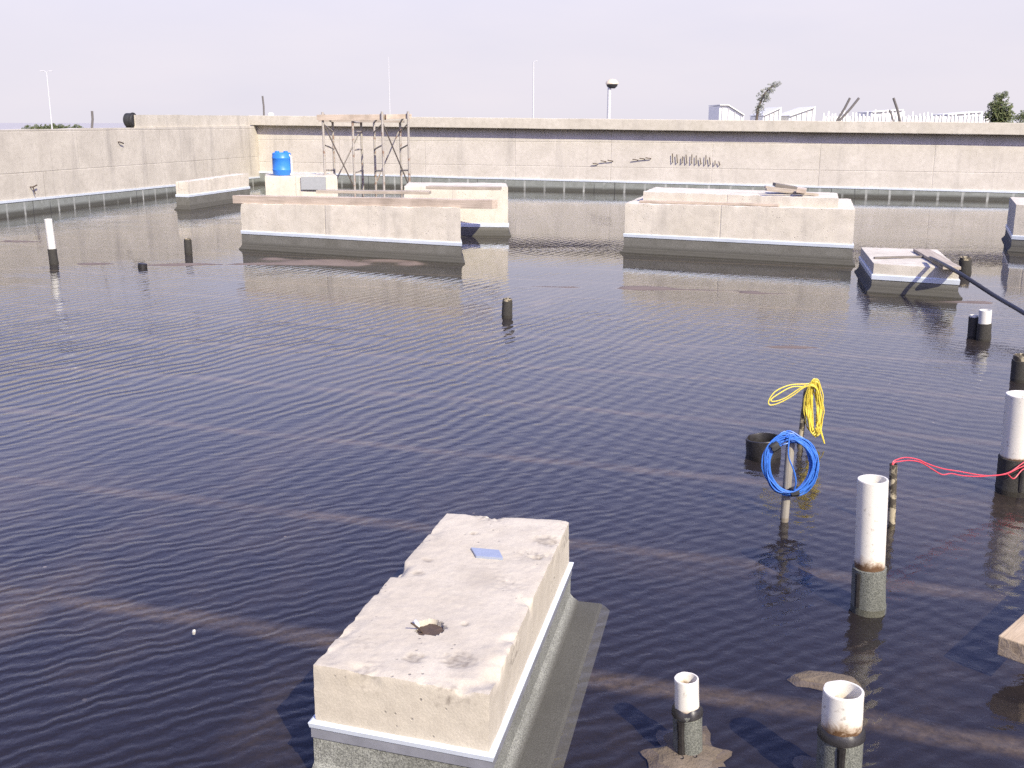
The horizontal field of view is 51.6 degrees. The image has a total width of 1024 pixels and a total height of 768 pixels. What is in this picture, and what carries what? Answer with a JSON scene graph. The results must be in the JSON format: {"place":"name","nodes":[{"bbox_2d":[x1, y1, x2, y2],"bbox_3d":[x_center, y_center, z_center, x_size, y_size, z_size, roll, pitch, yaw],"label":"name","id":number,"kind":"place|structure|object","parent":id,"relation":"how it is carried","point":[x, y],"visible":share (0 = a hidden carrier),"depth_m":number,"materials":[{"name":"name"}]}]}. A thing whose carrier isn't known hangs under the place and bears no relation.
{"place":"outdoors","nodes":[
{"label":"outdoors","id":0,"kind":"place"},
{"bbox_2d":[0,123,520,128],"bbox_3d":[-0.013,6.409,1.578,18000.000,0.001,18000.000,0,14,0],"label":"ground","id":1,"kind":"structure","parent":0,"point":[84,125],"depth_m":2183.41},
{"bbox_2d":[37,124,48,128],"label":"tree","id":2,"kind":"object","parent":1,"relation":"on","point":[42,127],"visible":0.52,"depth_m":320.28,"materials":[{"name":"green plant"}]},
{"bbox_2d":[40,70,52,128],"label":"street lamp","id":3,"kind":"object","parent":1,"relation":"on","point":[49,99],"visible":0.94,"depth_m":144.90,"materials":[{"name":"white metal"}]},
{"bbox_2d":[47,123,57,128],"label":"tree","id":4,"kind":"object","parent":1,"relation":"on","point":[55,126],"visible":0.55,"depth_m":320.17,"materials":[{"name":"green plant"}]},
{"bbox_2d":[388,57,389,113],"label":"mast","id":5,"kind":"object","parent":1,"relation":"on","point":[389,88],"visible":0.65,"depth_m":250.72,"materials":[{"name":"white metal"}]},
{"bbox_2d":[532,61,536,117],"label":"street lamp","id":6,"kind":"object","parent":1,"relation":"on","point":[533,93],"visible":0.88,"depth_m":164.10,"materials":[{"name":"white metal"}]},
{"bbox_2d":[606,79,618,118],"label":"street lamp","id":7,"kind":"object","parent":1,"relation":"on","point":[612,83],"visible":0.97,"depth_m":50.08,"materials":[{"name":"white metal"}]},
{"bbox_2d":[708,104,744,119],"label":"shed","id":8,"kind":"structure","parent":1,"relation":"on","point":[723,112],"depth_m":126.04,"materials":[{"name":"white metal"}]},
{"bbox_2d":[750,107,781,119],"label":"shed","id":9,"kind":"structure","parent":1,"relation":"on","point":[773,113],"depth_m":126.09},
{"bbox_2d":[754,81,781,119],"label":"tree","id":10,"kind":"object","parent":1,"relation":"on","point":[766,94],"visible":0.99,"depth_m":57.90,"materials":[{"name":"green plant"}]},
{"bbox_2d":[781,106,815,120],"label":"shed","id":11,"kind":"structure","parent":1,"relation":"on","point":[802,114],"depth_m":126.09,"materials":[{"name":"white metal"}]},
{"bbox_2d":[858,109,903,115],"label":"shed","id":12,"kind":"structure","parent":1,"relation":"on","point":[878,112],"depth_m":145.39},
{"bbox_2d":[822,109,991,121],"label":"fence","id":13,"kind":"object","parent":1,"relation":"on","point":[942,118],"visible":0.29,"depth_m":101.73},
{"bbox_2d":[933,111,982,115],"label":"shed","id":14,"kind":"structure","parent":1,"relation":"on","point":[963,113],"depth_m":145.38,"materials":[{"name":"white"}]},
{"bbox_2d":[983,91,1015,122],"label":"tree","id":15,"kind":"object","parent":1,"relation":"on","point":[1002,113],"visible":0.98,"depth_m":53.06,"materials":[{"name":"green plant"}]},
{"bbox_2d":[1013,110,1023,122],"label":"tree","id":16,"kind":"object","parent":1,"relation":"on","point":[1018,116],"visible":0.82,"depth_m":164.66,"materials":[{"name":"green plant"}]},
{"bbox_2d":[0,228,1023,767],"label":"water","id":17,"kind":"structure","parent":0,"point":[260,522],"depth_m":4.76,"materials":[{"name":"blue liquid"}]},
{"bbox_2d":[44,219,58,264],"bbox_3d":[-5.358,-1.632,12.341,0.118,0.576,0.108,0,14,0],"label":"pipe","id":18,"kind":"object","parent":17,"relation":"on","point":[52,248],"visible":0.91,"depth_m":12.31,"materials":[{"name":"white plastic"}]},
{"bbox_2d":[0,115,259,217],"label":"parapet wall","id":19,"kind":"structure","parent":17,"relation":"on","point":[145,157],"depth_m":21.77,"materials":[{"name":"grey concrete"}]},
{"bbox_2d":[91,111,93,127],"bbox_3d":[-8.338,-5.131,21.043,0.100,0.559,0.048,0,14,0],"label":"steel rod","id":20,"kind":"object","parent":19,"relation":"on","point":[92,118],"visible":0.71,"depth_m":21.00,"materials":[{"name":"grey metal"}]},
{"bbox_2d":[123,112,135,127],"bbox_3d":[-8.065,-5.576,22.402,0.200,0.316,0.316,4,14,14],"label":"black container","id":21,"kind":"object","parent":19,"relation":"on","point":[128,119],"visible":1,"depth_m":22.29,"materials":[{"name":"plastic"}]},
{"bbox_2d":[138,263,146,268],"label":"pipe","id":22,"kind":"object","parent":17,"relation":"on","point":[142,265],"visible":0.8,"depth_m":11.98,"materials":[{"name":"black plastic"}]},
{"bbox_2d":[184,238,192,252],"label":"pipe","id":23,"kind":"object","parent":17,"relation":"on","point":[187,245],"visible":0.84,"depth_m":13.37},
{"bbox_2d":[174,173,249,209],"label":"concrete plinth","id":24,"kind":"structure","parent":17,"relation":"on","point":[192,194],"depth_m":20.75,"materials":[{"name":"beige concrete"}]},
{"bbox_2d":[265,173,337,196],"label":"concrete plinth","id":25,"kind":"structure","parent":17,"relation":"on","point":[301,184],"depth_m":23.25,"materials":[{"name":"beige concrete"}]},
{"bbox_2d":[272,151,292,175],"bbox_3d":[-5.111,-4.906,23.545,0.428,0.527,0.428,-9,17,-34],"label":"plastic drum","id":26,"kind":"object","parent":25,"relation":"on","point":[282,164],"visible":1,"depth_m":23.39,"materials":[{"name":"blue plastic"}]},
{"bbox_2d":[321,112,363,195],"bbox_3d":[-3.863,-5.268,24.276,0.749,1.848,1.594,0,14,0],"label":"scaffold","id":27,"kind":"object","parent":17,"relation":"on","point":[333,148],"visible":0.78,"depth_m":23.70,"materials":[{"name":"metal"}]},
{"bbox_2d":[317,114,385,119],"bbox_3d":[-3.548,-5.889,23.408,1.494,0.130,0.302,2,14,9],"label":"scaffold plank","id":28,"kind":"object","parent":27,"relation":"on","point":[353,117],"visible":0.95,"depth_m":23.26,"materials":[{"name":"brown wood"}]},
{"bbox_2d":[319,120,404,122],"bbox_3d":[-3.498,-6.127,24.703,1.974,0.065,0.285,1,14,3],"label":"scaffold plank","id":29,"kind":"object","parent":27,"relation":"on","point":[393,121],"visible":0.75,"depth_m":24.56,"materials":[{"name":"brown wood"}]},
{"bbox_2d":[239,203,464,264],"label":"concrete plinth","id":30,"kind":"structure","parent":17,"relation":"on","point":[431,234],"depth_m":12.99,"materials":[{"name":"beige concrete"}]},
{"bbox_2d":[232,195,497,208],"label":"timber beam","id":31,"kind":"structure","parent":30,"relation":"on","point":[392,201],"depth_m":12.88,"materials":[{"name":"brown wood"}]},
{"bbox_2d":[316,189,430,193],"bbox_3d":[-1.901,-2.640,14.569,1.569,0.045,0.201,2,14,6],"label":"plank","id":32,"kind":"object","parent":30,"relation":"on","point":[375,191],"visible":1,"depth_m":14.49,"materials":[{"name":"brown wood"}]},
{"bbox_2d":[373,111,410,196],"bbox_3d":[-2.724,-5.230,24.105,0.666,1.862,1.642,-3,14,-14],"label":"scaffold","id":33,"kind":"object","parent":17,"relation":"on","point":[382,126],"visible":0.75,"depth_m":23.63,"materials":[{"name":"metal"}]},
{"bbox_2d":[385,114,411,118],"bbox_3d":[-2.540,-5.923,23.476,0.581,0.110,0.302,-5,15,-20],"label":"scaffold plank","id":34,"kind":"object","parent":33,"relation":"on","point":[395,116],"visible":0.81,"depth_m":23.33,"materials":[{"name":"brown wood"}]},
{"bbox_2d":[404,182,510,235],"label":"concrete plinth","id":35,"kind":"structure","parent":17,"relation":"on","point":[484,222],"depth_m":15.42,"materials":[{"name":"beige concrete"}]},
{"bbox_2d":[426,185,501,189],"bbox_3d":[-0.672,-2.729,14.748,1.042,0.042,0.201,3,14,13],"label":"plank","id":36,"kind":"object","parent":35,"relation":"on","point":[466,187],"visible":1,"depth_m":14.68,"materials":[{"name":"brown wood"}]},
{"bbox_2d":[308,513,609,767],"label":"concrete plinth","id":37,"kind":"structure","parent":17,"relation":"on","point":[465,641],"depth_m":2.79,"materials":[{"name":"concrete"}]},
{"bbox_2d":[501,298,512,318],"bbox_3d":[-0.044,-0.632,9.089,0.098,0.206,0.098,0,14,0],"label":"pipe","id":38,"kind":"object","parent":17,"relation":"on","point":[506,308],"visible":0.9,"depth_m":9.05,"materials":[{"name":"black plastic"}]},
{"bbox_2d":[249,115,1023,200],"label":"parapet wall","id":39,"kind":"structure","parent":17,"relation":"on","point":[938,160],"depth_m":24.78,"materials":[{"name":"concrete"}]},
{"bbox_2d":[262,96,264,115],"bbox_3d":[-6.574,-7.216,28.057,0.065,0.789,0.048,0,14,0],"label":"steel rod","id":40,"kind":"object","parent":39,"relation":"on","point":[263,106],"visible":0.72,"depth_m":28.01,"materials":[{"name":"grey metal"}]},
{"bbox_2d":[836,98,850,120],"bbox_3d":[7.336,-6.027,23.633,0.393,0.698,0.052,0,14,0],"label":"leaning stake","id":41,"kind":"object","parent":39,"relation":"on","point":[843,110],"visible":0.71,"depth_m":23.59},
{"bbox_2d":[838,97,859,120],"bbox_3d":[7.433,-6.028,23.581,0.562,0.679,0.052,0,14,0],"label":"leaning stake","id":42,"kind":"object","parent":39,"relation":"on","point":[849,109],"visible":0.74,"depth_m":23.55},
{"bbox_2d":[892,98,901,121],"bbox_3d":[8.472,-5.899,23.244,0.326,0.742,0.056,0,14,0],"label":"leaning stake","id":43,"kind":"object","parent":39,"relation":"on","point":[897,110],"visible":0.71,"depth_m":23.20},
{"bbox_2d":[640,672,731,767],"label":"pipe","id":44,"kind":"object","parent":17,"relation":"on","point":[684,742],"visible":1,"depth_m":2.73,"materials":[{"name":"plastic"}]},
{"bbox_2d":[620,187,854,266],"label":"concrete plinth","id":45,"kind":"structure","parent":17,"relation":"on","point":[804,229],"depth_m":12.84,"materials":[{"name":"beige concrete"}]},
{"bbox_2d":[639,200,779,206],"bbox_3d":[2.398,-2.216,12.999,1.744,0.042,0.062,7,15,25],"label":"batten","id":46,"kind":"object","parent":45,"relation":"on","point":[710,203],"visible":1,"depth_m":12.96,"materials":[{"name":"wood"}]},
{"bbox_2d":[764,186,795,190],"bbox_3d":[3.330,-2.398,13.050,0.431,0.078,0.101,1,14,4],"label":"board","id":47,"kind":"object","parent":45,"relation":"on","point":[770,187],"visible":0.59,"depth_m":13.00,"materials":[{"name":"brown wood"}]},
{"bbox_2d":[773,182,797,189],"bbox_3d":[3.401,-2.457,13.180,0.288,0.085,0.264,2,14,6],"label":"board","id":48,"kind":"object","parent":47,"relation":"on","point":[784,186],"visible":0.88,"depth_m":13.06,"materials":[{"name":"brown wood"}]},
{"bbox_2d":[765,188,818,195],"bbox_3d":[3.379,-2.315,12.792,0.627,0.090,0.081,1,14,3],"label":"board","id":49,"kind":"object","parent":45,"relation":"on","point":[789,192],"visible":0.91,"depth_m":12.76,"materials":[{"name":"brown wood"}]},
{"bbox_2d":[796,187,806,193],"bbox_3d":[3.480,-2.329,12.741,0.112,0.063,0.336,4,14,16],"label":"board","id":50,"kind":"object","parent":49,"relation":"on","point":[801,190],"visible":1,"depth_m":12.59,"materials":[{"name":"brown wood"}]},
{"bbox_2d":[746,432,780,462],"bbox_3d":[1.253,0.336,5.283,0.181,0.162,0.171,0,14,0],"label":"pipe","id":51,"kind":"object","parent":17,"relation":"on","point":[757,444],"visible":0.61,"depth_m":5.23,"materials":[{"name":"black plastic"}]},
{"bbox_2d":[780,441,794,522],"bbox_3d":[1.144,0.417,4.405,0.041,0.410,0.036,0,14,0],"label":"post","id":52,"kind":"object","parent":17,"relation":"on","point":[785,500],"visible":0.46,"depth_m":4.39,"materials":[{"name":"grey plastic"}]},
{"bbox_2d":[762,431,818,496],"bbox_3d":[1.145,0.332,4.338,0.240,0.287,0.068,0,14,0],"label":"cable coil","id":53,"kind":"object","parent":52,"relation":"hanging from","point":[776,443],"visible":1,"depth_m":4.33,"materials":[{"name":"blue plastic"}]},
{"bbox_2d":[797,385,808,447],"bbox_3d":[1.492,0.186,5.440,0.046,0.364,0.028,0,14,0],"label":"post","id":54,"kind":"object","parent":17,"relation":"on","point":[801,427],"visible":0.55,"depth_m":5.43,"materials":[{"name":"brown wood"}]},
{"bbox_2d":[768,378,824,443],"bbox_3d":[1.448,0.139,5.356,0.307,0.342,0.099,-5,15,-18],"label":"cable coil","id":55,"kind":"object","parent":54,"relation":"hanging from","point":[819,396],"visible":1,"depth_m":5.38,"materials":[{"name":"yellow plastic"}]},
{"bbox_2d":[787,670,860,690],"bbox_3d":[0.929,0.878,3.157,0.213,0.029,0.093,0,14,0],"label":"cement lump","id":56,"kind":"object","parent":17,"relation":"on","point":[817,680],"visible":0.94,"depth_m":3.14,"materials":[{"name":"grey concrete"}]},
{"bbox_2d":[792,680,865,767],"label":"pipe","id":57,"kind":"object","parent":17,"relation":"on","point":[841,735],"visible":1,"depth_m":2.56,"materials":[{"name":"plastic"}]},
{"bbox_2d":[850,474,888,617],"bbox_3d":[1.218,0.566,3.591,0.133,0.518,0.120,0,14,0],"label":"pipe","id":58,"kind":"object","parent":17,"relation":"on","point":[868,586],"visible":0.98,"depth_m":3.55,"materials":[{"name":"plastic"}]},
{"bbox_2d":[887,463,896,529],"bbox_3d":[1.557,0.480,4.341,0.049,0.321,0.031,0,14,0],"label":"pipe","id":59,"kind":"object","parent":17,"relation":"on","point":[892,494],"visible":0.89,"depth_m":4.32,"materials":[{"name":"black metal"}]},
{"bbox_2d":[892,457,1023,478],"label":"cable","id":60,"kind":"object","parent":59,"relation":"attached to","point":[956,470],"visible":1,"depth_m":4.48,"materials":[{"name":"red plastic"}]},
{"bbox_2d":[854,247,962,299],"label":"concrete plinth","id":61,"kind":"structure","parent":17,"relation":"on","point":[922,278],"depth_m":10.25,"materials":[{"name":"beige concrete"}]},
{"bbox_2d":[873,255,923,258],"bbox_3d":[3.916,-1.282,10.707,0.578,0.022,0.026,-3,14,-13],"label":"stick","id":62,"kind":"object","parent":61,"relation":"on","point":[886,257],"visible":0.96,"depth_m":10.69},
{"bbox_2d":[913,249,960,269],"bbox_3d":[4.217,-1.251,10.556,0.162,0.032,1.466,3,14,10],"label":"board","id":63,"kind":"object","parent":61,"relation":"on","point":[926,253],"visible":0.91,"depth_m":10.56,"materials":[{"name":"wood"}]},
{"bbox_2d":[928,256,1023,314],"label":"hose","id":64,"kind":"object","parent":61,"relation":"on","point":[985,289],"visible":1,"depth_m":8.91,"materials":[{"name":"black rubber"}]},
{"bbox_2d":[959,256,971,272],"bbox_3d":[5.043,-1.298,11.789,0.151,0.237,0.142,0,14,0],"label":"pipe","id":65,"kind":"object","parent":17,"relation":"on","point":[965,263],"visible":0.77,"depth_m":11.73,"materials":[{"name":"black plastic"}]},
{"bbox_2d":[967,314,977,338],"bbox_3d":[3.580,-0.424,8.227,0.085,0.228,0.083,0,14,0],"label":"pipe","id":66,"kind":"object","parent":17,"relation":"on","point":[972,325],"visible":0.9,"depth_m":8.20,"materials":[{"name":"black plastic"}]},
{"bbox_2d":[976,309,991,341],"bbox_3d":[3.632,-0.430,8.145,0.115,0.283,0.112,0,14,0],"label":"pipe","id":67,"kind":"object","parent":17,"relation":"on","point":[984,328],"visible":0.9,"depth_m":8.11,"materials":[{"name":"white plastic"}]},
{"bbox_2d":[994,390,1023,497],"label":"pipe","id":68,"kind":"object","parent":17,"relation":"on","point":[1011,456],"visible":0.92,"depth_m":4.72,"materials":[{"name":"plastic"}]},
{"bbox_2d":[1001,197,1023,252],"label":"concrete plinth","id":69,"kind":"structure","parent":17,"relation":"on","point":[1013,239],"depth_m":13.66,"materials":[{"name":"beige concrete"}]},
{"bbox_2d":[1009,353,1023,382],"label":"pipe","id":70,"kind":"object","parent":17,"relation":"on","point":[1017,369],"visible":0.88,"depth_m":6.83,"materials":[{"name":"black plastic"}]},
{"bbox_2d":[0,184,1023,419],"bbox_3d":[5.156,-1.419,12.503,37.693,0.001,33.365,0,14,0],"label":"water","id":71,"kind":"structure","parent":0,"point":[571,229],"depth_m":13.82,"materials":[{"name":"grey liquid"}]},
{"bbox_2d":[0,0,1023,122],"label":"sky","id":72,"kind":"structure","parent":0,"point":[111,59],"materials":[{"name":"white"}]},
{"bbox_2d":[997,615,1023,663],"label":"timber beam","id":73,"kind":"structure","parent":0,"point":[1011,642],"depth_m":3.13,"materials":[{"name":"beige wood"}]}
]}

